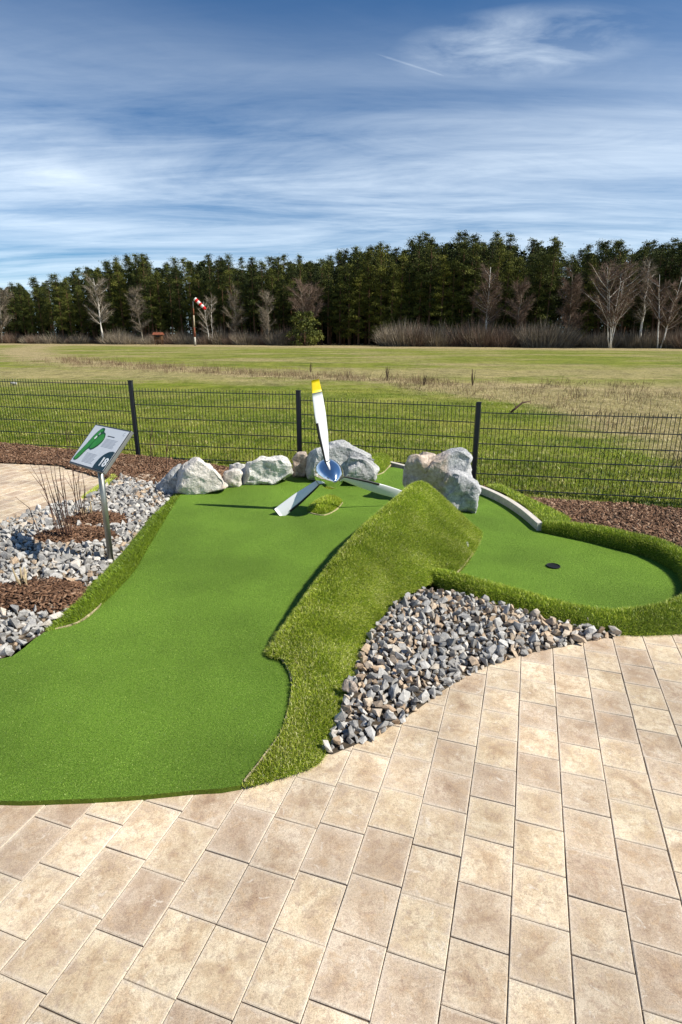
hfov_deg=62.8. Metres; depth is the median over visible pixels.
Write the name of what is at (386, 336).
bare bush
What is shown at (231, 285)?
pine tree
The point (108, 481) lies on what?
island grass
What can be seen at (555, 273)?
pine tree
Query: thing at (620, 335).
bare bush
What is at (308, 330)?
young conifer
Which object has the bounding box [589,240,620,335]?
pine tree
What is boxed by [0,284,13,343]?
bare tree
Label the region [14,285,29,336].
pine tree
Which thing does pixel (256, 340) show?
bare bush
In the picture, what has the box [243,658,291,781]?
turf seam
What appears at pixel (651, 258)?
pine tree
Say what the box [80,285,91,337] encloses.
pine tree
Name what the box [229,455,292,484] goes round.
boulder
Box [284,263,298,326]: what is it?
pine tree
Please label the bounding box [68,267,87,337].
pine tree
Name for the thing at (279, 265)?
pine tree
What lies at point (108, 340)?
bare bush
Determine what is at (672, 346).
bare bush
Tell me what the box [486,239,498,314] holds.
pine tree
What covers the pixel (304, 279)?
pine tree
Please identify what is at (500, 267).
pine tree
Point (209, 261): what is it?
pine tree
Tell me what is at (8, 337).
bare bush
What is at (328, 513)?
turf seam
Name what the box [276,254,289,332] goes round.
pine tree
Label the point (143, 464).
bark mulch
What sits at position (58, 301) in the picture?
pine tree
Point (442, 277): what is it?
pine tree
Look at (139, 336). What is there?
bare bush
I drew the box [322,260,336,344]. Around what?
pine tree
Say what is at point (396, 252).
pine tree
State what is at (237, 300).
pine tree
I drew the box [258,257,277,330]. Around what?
pine tree
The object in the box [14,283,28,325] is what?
pine tree
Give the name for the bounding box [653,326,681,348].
bare bush
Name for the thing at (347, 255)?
pine tree
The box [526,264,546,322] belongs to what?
pine tree
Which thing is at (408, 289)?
pine tree
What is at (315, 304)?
pine tree
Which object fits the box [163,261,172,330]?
pine tree
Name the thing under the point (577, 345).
bare bush
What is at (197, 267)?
pine tree
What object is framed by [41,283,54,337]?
pine tree
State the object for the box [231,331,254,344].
bare bush
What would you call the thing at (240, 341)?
bare bush
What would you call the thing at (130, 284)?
pine tree
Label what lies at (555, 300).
pine tree
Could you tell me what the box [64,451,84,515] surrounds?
bare shrub
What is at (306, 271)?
pine tree
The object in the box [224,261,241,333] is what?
pine tree
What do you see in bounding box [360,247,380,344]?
pine tree
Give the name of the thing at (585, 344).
bare bush
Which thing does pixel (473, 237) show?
pine tree
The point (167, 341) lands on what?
bare bush
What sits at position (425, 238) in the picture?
pine tree
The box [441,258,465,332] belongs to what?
pine tree
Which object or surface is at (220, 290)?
pine tree
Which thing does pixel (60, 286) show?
pine tree
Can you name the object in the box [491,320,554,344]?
bare bush
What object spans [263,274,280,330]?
pine tree
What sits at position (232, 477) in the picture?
boulder
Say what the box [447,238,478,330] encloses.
pine tree
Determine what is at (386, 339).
bare bush
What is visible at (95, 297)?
pine tree
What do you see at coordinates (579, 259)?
pine tree
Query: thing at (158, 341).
bare bush
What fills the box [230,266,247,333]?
pine tree
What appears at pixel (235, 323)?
bare tree
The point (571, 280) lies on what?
pine tree
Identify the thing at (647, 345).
bare bush
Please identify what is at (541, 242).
pine tree
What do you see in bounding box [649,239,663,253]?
pine tree
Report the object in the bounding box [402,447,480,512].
boulder
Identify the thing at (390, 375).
dry weeds
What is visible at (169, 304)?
pine tree
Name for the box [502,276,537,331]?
birch tree
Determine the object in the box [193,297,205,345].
windsock mast
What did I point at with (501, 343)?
bare bush
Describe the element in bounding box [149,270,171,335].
pine tree
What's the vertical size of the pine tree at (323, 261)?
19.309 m
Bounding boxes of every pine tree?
[0,299,9,333]
[6,288,21,333]
[7,282,22,336]
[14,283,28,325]
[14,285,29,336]
[16,289,30,334]
[24,290,38,337]
[25,292,37,332]
[26,278,41,334]
[29,275,45,335]
[33,288,45,335]
[35,293,46,331]
[38,282,55,333]
[39,285,49,334]
[40,279,59,337]
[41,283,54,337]
[47,273,60,335]
[49,282,65,325]
[50,272,70,338]
[53,288,62,335]
[58,277,76,327]
[59,279,77,336]
[63,286,75,334]
[64,276,78,337]
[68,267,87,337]
[69,271,83,335]
[71,287,87,334]
[75,286,87,336]
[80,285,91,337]
[82,265,97,338]
[83,282,98,339]
[84,281,100,338]
[90,268,109,335]
[91,267,105,337]
[91,278,105,335]
[99,259,122,334]
[100,261,123,330]
[103,275,115,334]
[109,261,131,335]
[111,255,129,330]
[114,263,131,327]
[118,253,134,335]
[121,255,138,327]
[124,273,140,336]
[127,253,145,333]
[129,258,149,335]
[136,253,157,335]
[139,257,161,336]
[142,260,156,314]
[142,280,160,336]
[147,264,157,331]
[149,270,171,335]
[152,273,167,325]
[154,274,166,329]
[160,262,177,328]
[161,264,176,334]
[161,272,177,333]
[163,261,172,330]
[165,256,186,334]
[169,264,188,336]
[175,271,188,333]
[177,257,196,336]
[181,261,201,317]
[182,268,197,333]
[190,264,209,327]
[190,267,199,334]
[191,274,208,335]
[197,270,210,335]
[202,253,218,325]
[202,266,216,334]
[204,278,219,334]
[208,259,229,332]
[208,265,221,330]
[215,256,230,329]
[217,253,240,335]
[217,270,231,331]
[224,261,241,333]
[228,273,236,306]
[228,275,245,332]
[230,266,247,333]
[235,256,248,332]
[240,256,260,336]
[240,273,257,334]
[247,266,260,333]
[252,259,274,333]
[254,273,264,335]
[256,263,269,328]
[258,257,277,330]
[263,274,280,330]
[264,267,286,334]
[267,256,280,330]
[269,256,286,333]
[275,277,289,333]
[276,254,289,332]
[280,266,295,327]
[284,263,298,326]
[285,264,301,328]
[286,261,298,329]
[293,255,304,315]
[293,261,308,305]
[300,260,318,332]
[300,272,311,330]
[303,261,314,293]
[313,273,328,344]
[314,257,331,344]
[314,267,322,344]
[320,279,337,344]
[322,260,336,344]
[323,255,338,343]
[324,268,336,325]
[330,265,346,344]
[331,252,344,344]
[332,249,347,343]
[334,248,354,344]
[334,273,346,344]
[338,263,359,344]
[339,264,360,344]
[346,245,364,344]
[347,268,369,344]
[348,250,367,344]
[353,249,383,344]
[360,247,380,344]
[361,245,380,319]
[361,254,371,343]
[366,241,397,345]
[370,258,384,344]
[373,252,389,344]
[378,261,401,333]
[379,255,389,332]
[383,244,391,327]
[383,257,399,319]
[386,247,404,326]
[387,248,412,324]
[388,253,412,331]
[399,236,419,324]
[401,264,418,328]
[403,253,421,323]
[405,233,428,328]
[405,260,434,329]
[407,242,423,330]
[411,231,438,329]
[416,253,438,317]
[419,236,441,327]
[420,248,438,328]
[426,246,448,327]
[430,243,451,328]
[430,255,452,333]
[438,249,459,328]
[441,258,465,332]
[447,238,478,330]
[451,230,463,298]
[451,230,475,324]
[455,243,488,329]
[459,233,483,314]
[468,237,484,321]
[471,242,490,315]
[472,242,488,321]
[473,258,496,327]
[481,249,496,311]
[482,236,509,328]
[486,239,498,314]
[488,230,505,269]
[489,259,506,326]
[491,251,517,330]
[498,232,524,319]
[500,256,526,330]
[501,244,522,318]
[511,261,528,327]
[516,237,544,321]
[520,255,538,327]
[521,262,534,326]
[523,251,551,328]
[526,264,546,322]
[527,255,543,328]
[528,241,545,311]
[534,238,566,329]
[540,236,564,318]
[540,263,559,323]
[547,255,571,327]
[549,268,565,331]
[552,259,573,330]
[559,275,578,335]
[564,252,576,327]
[567,243,596,325]
[570,248,585,326]
[573,251,593,332]
[577,258,602,338]
[580,259,599,336]
[588,240,607,336]
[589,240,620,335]
[590,244,610,337]
[594,248,613,333]
[596,240,623,334]
[602,239,633,335]
[605,267,630,340]
[606,240,622,334]
[614,254,640,333]
[616,248,635,337]
[621,264,639,335]
[623,247,650,335]
[624,272,641,333]
[627,248,654,335]
[630,239,659,331]
[631,252,658,336]
[637,250,662,333]
[640,243,670,336]
[643,256,662,332]
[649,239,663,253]
[652,241,675,333]
[652,246,680,332]
[652,256,669,335]
[658,261,674,332]
[661,242,681,332]
[662,237,680,331]
[665,244,681,333]
[669,297,681,335]
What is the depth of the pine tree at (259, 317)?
140.19 m
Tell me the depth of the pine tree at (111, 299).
153.69 m
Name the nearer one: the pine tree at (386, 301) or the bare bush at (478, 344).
the bare bush at (478, 344)
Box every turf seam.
[55,603,100,628]
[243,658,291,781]
[309,502,342,515]
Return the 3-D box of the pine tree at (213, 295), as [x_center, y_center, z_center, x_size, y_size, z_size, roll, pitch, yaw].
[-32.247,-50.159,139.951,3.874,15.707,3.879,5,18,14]
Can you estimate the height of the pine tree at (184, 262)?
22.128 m
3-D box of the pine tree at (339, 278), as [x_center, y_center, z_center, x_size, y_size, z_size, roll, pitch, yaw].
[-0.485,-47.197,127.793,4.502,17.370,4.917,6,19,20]
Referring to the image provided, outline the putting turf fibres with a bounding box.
[0,502,680,801]
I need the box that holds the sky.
[0,0,681,331]
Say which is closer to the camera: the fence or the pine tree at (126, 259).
the fence
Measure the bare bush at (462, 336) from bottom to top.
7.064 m
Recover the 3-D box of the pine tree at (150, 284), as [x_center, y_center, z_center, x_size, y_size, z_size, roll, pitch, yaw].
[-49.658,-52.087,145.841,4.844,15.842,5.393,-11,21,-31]
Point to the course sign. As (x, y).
(100, 449)
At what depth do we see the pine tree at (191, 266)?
144.81 m
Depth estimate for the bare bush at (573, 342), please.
101.96 m
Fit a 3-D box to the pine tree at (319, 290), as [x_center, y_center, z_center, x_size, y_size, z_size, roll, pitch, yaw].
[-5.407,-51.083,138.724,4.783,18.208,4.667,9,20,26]
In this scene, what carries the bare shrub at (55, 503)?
on the bark mulch at (83, 532)
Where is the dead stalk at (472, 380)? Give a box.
[471,370,475,385]
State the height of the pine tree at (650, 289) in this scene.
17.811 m
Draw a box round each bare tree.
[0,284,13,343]
[83,272,114,343]
[124,285,151,340]
[197,294,217,336]
[221,281,249,333]
[255,290,277,333]
[286,277,326,343]
[554,265,587,331]
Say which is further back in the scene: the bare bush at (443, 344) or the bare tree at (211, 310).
the bare tree at (211, 310)
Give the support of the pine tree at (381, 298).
on the meadow
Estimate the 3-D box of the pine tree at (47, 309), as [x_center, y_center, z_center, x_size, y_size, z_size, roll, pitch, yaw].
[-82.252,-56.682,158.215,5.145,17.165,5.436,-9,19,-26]
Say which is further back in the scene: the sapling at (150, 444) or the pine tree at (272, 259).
the pine tree at (272, 259)
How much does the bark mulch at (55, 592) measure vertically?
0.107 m
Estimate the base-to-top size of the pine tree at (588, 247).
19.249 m
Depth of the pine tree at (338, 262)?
134.61 m
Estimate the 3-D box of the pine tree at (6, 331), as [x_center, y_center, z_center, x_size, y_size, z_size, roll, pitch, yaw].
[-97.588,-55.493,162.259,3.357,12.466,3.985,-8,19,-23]
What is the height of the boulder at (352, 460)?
0.581 m
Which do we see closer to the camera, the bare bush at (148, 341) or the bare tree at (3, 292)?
the bare bush at (148, 341)
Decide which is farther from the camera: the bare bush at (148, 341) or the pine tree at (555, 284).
the bare bush at (148, 341)
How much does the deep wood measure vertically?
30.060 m
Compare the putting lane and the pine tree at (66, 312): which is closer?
the putting lane
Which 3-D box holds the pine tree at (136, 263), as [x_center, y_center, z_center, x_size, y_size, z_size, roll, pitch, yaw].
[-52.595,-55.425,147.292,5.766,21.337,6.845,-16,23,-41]
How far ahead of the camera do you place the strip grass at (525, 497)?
5.75 m
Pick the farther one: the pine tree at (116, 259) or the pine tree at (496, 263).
the pine tree at (116, 259)
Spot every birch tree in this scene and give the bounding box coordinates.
[467,262,504,330]
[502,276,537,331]
[576,258,652,347]
[633,254,658,334]
[636,274,681,347]
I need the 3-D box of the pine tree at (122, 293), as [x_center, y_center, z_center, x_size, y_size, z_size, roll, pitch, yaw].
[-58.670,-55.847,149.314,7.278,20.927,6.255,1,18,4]
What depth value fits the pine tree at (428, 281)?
118.73 m
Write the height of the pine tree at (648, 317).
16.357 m
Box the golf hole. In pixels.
[546,563,559,568]
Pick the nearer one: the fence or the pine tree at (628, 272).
the fence
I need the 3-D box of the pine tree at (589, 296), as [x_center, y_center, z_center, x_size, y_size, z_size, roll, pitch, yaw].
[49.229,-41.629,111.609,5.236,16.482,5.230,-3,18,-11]
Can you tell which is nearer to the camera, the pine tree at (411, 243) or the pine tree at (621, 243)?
the pine tree at (621, 243)
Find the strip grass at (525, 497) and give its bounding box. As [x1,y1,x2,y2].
[486,483,570,521]
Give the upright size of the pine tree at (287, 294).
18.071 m
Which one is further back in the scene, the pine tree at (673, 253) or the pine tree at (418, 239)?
the pine tree at (418, 239)
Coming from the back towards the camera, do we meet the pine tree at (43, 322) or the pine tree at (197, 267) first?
the pine tree at (43, 322)
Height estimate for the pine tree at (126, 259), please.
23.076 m
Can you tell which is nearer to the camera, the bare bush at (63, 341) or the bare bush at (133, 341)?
the bare bush at (133, 341)
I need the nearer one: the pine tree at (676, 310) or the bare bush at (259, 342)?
the pine tree at (676, 310)
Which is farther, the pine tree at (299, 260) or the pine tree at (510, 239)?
the pine tree at (299, 260)
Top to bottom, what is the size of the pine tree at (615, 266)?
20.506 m
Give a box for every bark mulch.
[0,442,292,483]
[0,575,87,613]
[29,523,121,543]
[61,509,133,526]
[483,485,681,546]
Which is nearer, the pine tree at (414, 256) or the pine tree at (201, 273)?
the pine tree at (414, 256)
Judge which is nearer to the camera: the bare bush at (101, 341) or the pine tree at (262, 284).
the pine tree at (262, 284)
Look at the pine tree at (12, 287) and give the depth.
163.82 m
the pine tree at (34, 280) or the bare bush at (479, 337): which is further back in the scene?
the pine tree at (34, 280)
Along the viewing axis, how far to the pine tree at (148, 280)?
151.80 m
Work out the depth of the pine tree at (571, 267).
118.03 m
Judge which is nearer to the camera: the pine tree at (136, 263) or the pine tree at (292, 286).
the pine tree at (292, 286)
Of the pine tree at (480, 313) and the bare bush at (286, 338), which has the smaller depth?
the pine tree at (480, 313)
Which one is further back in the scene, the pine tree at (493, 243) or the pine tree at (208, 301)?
the pine tree at (208, 301)
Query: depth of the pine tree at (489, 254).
117.15 m
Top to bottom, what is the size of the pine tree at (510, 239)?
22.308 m
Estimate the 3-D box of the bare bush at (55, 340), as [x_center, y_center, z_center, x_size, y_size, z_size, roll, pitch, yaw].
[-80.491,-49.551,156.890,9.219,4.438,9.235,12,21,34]
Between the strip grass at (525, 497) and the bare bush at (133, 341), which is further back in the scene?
the bare bush at (133, 341)
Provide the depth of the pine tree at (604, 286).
112.08 m
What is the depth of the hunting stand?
132.94 m
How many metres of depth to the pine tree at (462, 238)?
119.38 m
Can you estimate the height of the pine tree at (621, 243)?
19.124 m
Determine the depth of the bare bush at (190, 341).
140.22 m
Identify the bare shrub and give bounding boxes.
[30,439,71,536]
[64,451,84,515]
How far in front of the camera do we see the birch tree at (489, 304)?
109.15 m
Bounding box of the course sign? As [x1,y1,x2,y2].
[69,424,133,560]
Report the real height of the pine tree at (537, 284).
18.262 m
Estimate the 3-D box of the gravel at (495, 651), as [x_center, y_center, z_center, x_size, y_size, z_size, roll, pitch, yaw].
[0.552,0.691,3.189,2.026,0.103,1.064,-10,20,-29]
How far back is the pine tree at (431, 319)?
130.27 m
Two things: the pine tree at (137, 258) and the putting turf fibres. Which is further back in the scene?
the pine tree at (137, 258)
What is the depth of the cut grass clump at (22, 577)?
3.69 m
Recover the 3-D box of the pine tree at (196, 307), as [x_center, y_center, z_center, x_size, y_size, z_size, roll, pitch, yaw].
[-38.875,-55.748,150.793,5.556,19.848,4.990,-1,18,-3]
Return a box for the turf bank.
[49,494,178,628]
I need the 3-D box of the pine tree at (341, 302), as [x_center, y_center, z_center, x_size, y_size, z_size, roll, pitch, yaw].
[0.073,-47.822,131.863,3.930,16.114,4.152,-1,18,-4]
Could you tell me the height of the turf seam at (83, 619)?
0.025 m
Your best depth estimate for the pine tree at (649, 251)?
104.48 m
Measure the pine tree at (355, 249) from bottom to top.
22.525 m
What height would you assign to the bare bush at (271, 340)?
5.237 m
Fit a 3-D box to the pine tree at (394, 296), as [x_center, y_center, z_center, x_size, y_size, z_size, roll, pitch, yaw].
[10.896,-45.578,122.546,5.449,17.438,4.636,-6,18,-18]
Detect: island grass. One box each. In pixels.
[81,473,116,498]
[305,494,341,513]
[371,453,391,471]
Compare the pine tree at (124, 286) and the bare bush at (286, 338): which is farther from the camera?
the pine tree at (124, 286)
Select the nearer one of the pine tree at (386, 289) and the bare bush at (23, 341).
the pine tree at (386, 289)
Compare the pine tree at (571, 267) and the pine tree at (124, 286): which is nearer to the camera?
the pine tree at (571, 267)
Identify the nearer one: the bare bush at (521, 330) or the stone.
the stone
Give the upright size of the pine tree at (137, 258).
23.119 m
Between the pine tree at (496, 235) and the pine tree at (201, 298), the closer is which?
the pine tree at (496, 235)
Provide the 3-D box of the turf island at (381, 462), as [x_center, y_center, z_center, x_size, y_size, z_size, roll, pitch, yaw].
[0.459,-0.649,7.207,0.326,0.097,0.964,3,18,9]
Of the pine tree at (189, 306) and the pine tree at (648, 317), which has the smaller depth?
the pine tree at (648, 317)
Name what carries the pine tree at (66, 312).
on the meadow
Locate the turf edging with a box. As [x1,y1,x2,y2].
[431,522,681,635]
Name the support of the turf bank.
on the putting lane
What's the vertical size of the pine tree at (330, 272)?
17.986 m
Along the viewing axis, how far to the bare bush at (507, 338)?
107.12 m
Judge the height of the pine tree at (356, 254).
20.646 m
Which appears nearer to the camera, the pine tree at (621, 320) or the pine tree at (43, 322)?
the pine tree at (621, 320)
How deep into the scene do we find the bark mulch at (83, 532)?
4.64 m
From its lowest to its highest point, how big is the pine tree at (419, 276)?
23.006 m
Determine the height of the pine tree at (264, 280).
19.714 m
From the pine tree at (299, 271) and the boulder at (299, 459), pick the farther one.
the pine tree at (299, 271)
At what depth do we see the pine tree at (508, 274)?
112.45 m
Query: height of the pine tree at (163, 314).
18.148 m
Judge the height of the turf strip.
0.124 m
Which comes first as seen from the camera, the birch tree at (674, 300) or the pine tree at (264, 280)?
the birch tree at (674, 300)
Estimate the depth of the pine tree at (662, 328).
110.81 m
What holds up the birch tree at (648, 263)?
on the meadow
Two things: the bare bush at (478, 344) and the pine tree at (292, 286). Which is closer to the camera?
the bare bush at (478, 344)
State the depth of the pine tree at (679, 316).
100.31 m
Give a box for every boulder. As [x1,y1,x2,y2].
[156,463,181,493]
[175,457,227,494]
[223,468,242,486]
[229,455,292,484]
[292,451,306,476]
[305,439,379,484]
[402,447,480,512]
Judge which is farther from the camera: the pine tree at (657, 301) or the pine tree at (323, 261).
the pine tree at (323, 261)
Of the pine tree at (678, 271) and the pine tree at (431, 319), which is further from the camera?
the pine tree at (431, 319)
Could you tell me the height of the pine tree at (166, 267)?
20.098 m
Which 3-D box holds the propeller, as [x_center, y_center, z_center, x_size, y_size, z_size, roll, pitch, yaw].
[0.029,-0.575,5.118,1.258,1.269,0.361,-8,19,-23]
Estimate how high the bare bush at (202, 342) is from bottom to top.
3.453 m
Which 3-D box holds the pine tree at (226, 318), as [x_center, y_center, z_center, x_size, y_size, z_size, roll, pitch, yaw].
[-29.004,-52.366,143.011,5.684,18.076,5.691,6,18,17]
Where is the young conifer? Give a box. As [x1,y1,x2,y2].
[285,309,323,345]
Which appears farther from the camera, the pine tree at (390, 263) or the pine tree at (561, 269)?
the pine tree at (390, 263)
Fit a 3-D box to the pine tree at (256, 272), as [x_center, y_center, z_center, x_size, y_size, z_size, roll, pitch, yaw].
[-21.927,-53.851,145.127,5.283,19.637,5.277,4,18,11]
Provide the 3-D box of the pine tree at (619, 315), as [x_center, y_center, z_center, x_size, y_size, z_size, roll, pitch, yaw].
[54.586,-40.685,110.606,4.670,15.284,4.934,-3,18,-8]
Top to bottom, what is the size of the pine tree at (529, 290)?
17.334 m
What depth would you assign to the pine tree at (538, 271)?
110.39 m
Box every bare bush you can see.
[0,331,25,343]
[19,333,31,343]
[23,334,46,343]
[29,335,48,343]
[39,329,66,343]
[58,335,71,343]
[67,333,93,343]
[89,336,99,343]
[94,336,112,343]
[99,324,136,343]
[110,333,139,344]
[128,329,147,343]
[136,337,156,344]
[145,331,171,343]
[159,330,183,343]
[168,327,198,343]
[184,331,204,344]
[193,334,214,344]
[201,325,245,344]
[222,332,239,344]
[229,328,260,344]
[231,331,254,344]
[250,333,262,344]
[252,332,274,344]
[259,324,293,344]
[276,323,314,344]
[370,327,415,345]
[372,319,427,346]
[382,318,434,346]
[391,322,438,346]
[413,332,435,346]
[416,320,469,346]
[421,326,456,346]
[441,333,465,346]
[442,316,503,346]
[451,320,512,346]
[458,322,514,346]
[487,325,529,346]
[489,329,521,346]
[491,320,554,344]
[498,322,546,346]
[513,317,582,347]
[516,322,551,344]
[529,320,587,347]
[574,332,591,347]
[579,329,606,347]
[584,326,628,347]
[604,329,642,347]
[616,333,642,347]
[618,321,664,347]
[633,329,670,347]
[645,327,681,347]
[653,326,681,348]
[667,329,681,348]
[667,333,681,348]
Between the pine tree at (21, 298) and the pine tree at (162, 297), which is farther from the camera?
the pine tree at (21, 298)
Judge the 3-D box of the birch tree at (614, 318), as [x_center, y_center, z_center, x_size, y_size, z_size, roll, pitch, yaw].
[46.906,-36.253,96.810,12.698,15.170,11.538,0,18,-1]
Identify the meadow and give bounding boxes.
[0,343,681,657]
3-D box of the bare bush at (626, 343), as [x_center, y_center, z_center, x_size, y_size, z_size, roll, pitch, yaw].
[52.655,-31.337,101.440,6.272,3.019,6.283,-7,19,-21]
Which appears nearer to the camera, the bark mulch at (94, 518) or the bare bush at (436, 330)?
the bark mulch at (94, 518)
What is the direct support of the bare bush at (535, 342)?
on the meadow
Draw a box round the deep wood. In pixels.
[0,242,681,343]
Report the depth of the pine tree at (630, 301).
109.14 m
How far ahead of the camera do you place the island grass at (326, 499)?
5.43 m
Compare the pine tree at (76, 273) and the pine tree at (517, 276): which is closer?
the pine tree at (517, 276)
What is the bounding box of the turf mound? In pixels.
[243,482,480,785]
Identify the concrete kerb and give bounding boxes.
[388,461,541,530]
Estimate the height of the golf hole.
0.005 m
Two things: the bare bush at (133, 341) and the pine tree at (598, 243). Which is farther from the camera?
the bare bush at (133, 341)
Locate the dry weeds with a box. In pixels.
[14,355,681,465]
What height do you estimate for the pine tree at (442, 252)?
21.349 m
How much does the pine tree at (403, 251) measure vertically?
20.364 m
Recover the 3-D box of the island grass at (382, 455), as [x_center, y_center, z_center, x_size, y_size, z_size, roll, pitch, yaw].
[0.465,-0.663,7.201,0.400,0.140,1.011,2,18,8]
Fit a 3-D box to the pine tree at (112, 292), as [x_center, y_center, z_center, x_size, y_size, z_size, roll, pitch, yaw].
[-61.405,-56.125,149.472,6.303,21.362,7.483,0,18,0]
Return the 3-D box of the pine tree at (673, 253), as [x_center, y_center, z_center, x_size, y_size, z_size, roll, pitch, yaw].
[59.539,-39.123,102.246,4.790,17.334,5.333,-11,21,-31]
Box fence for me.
[0,379,681,499]
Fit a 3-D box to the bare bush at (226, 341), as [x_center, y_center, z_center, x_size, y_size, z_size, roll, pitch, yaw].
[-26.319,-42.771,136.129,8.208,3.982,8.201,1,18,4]
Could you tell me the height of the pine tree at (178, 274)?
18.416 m
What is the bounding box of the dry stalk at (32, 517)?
[17,498,41,537]
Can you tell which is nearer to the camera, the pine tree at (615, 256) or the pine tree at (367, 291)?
the pine tree at (615, 256)
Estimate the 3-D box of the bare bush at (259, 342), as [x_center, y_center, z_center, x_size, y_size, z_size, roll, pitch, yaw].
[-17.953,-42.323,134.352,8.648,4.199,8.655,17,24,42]
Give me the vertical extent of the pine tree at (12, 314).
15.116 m
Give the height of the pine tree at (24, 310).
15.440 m
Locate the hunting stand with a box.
[152,332,163,344]
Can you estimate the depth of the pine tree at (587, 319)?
106.92 m
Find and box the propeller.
[275,379,401,515]
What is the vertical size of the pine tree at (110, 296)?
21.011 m
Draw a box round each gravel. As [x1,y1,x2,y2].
[0,473,173,657]
[321,587,621,751]
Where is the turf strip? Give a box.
[489,486,570,521]
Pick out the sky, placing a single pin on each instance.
(160, 130)
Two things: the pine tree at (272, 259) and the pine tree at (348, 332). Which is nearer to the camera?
the pine tree at (348, 332)
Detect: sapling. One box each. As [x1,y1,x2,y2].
[66,425,69,452]
[150,427,154,459]
[166,435,170,465]
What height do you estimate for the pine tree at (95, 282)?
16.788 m
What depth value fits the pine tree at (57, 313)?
163.10 m
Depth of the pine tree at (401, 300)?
121.81 m
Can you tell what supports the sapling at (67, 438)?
on the bark mulch at (143, 464)
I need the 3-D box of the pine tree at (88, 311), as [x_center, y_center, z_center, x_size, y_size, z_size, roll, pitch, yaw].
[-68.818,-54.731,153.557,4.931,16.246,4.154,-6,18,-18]
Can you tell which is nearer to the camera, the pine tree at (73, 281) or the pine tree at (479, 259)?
the pine tree at (479, 259)
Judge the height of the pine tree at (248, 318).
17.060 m
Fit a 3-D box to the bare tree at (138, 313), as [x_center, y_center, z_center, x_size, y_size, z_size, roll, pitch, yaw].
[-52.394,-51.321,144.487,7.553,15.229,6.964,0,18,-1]
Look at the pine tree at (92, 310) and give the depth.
156.60 m
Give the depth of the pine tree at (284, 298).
133.92 m
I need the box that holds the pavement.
[0,460,681,1023]
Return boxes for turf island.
[309,497,338,513]
[374,456,389,472]
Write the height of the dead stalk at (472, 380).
0.745 m
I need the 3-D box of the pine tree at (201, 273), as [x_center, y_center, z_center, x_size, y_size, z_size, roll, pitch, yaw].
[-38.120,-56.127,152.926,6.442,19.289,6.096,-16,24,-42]
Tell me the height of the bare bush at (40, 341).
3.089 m
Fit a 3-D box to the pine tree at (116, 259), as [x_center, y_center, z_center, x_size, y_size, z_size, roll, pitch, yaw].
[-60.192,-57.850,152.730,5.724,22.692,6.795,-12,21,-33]
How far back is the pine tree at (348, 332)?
126.14 m
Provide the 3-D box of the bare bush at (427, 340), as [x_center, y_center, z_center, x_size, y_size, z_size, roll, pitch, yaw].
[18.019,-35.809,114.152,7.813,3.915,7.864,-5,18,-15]
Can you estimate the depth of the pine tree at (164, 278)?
154.75 m
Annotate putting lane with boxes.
[0,467,681,805]
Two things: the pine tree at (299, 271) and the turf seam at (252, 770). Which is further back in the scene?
the pine tree at (299, 271)
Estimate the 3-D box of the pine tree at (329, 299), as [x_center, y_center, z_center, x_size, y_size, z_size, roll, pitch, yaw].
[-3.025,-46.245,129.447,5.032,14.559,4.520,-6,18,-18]
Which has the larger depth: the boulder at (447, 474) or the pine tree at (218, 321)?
the pine tree at (218, 321)
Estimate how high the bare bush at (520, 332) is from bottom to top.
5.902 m
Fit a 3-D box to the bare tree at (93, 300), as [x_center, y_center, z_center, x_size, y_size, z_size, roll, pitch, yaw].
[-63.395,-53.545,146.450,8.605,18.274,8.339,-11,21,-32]
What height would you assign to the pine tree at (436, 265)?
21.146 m
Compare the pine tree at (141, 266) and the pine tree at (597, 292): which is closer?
the pine tree at (597, 292)
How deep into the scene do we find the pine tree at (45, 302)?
163.68 m
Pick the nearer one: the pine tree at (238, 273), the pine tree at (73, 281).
the pine tree at (238, 273)
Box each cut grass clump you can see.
[11,567,27,585]
[81,501,91,514]
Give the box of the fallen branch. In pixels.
[510,401,529,412]
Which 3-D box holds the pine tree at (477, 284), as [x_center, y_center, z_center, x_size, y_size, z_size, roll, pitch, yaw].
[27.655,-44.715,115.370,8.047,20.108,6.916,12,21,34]
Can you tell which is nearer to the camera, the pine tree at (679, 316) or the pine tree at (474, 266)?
the pine tree at (679, 316)
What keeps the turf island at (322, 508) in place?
on the putting lane

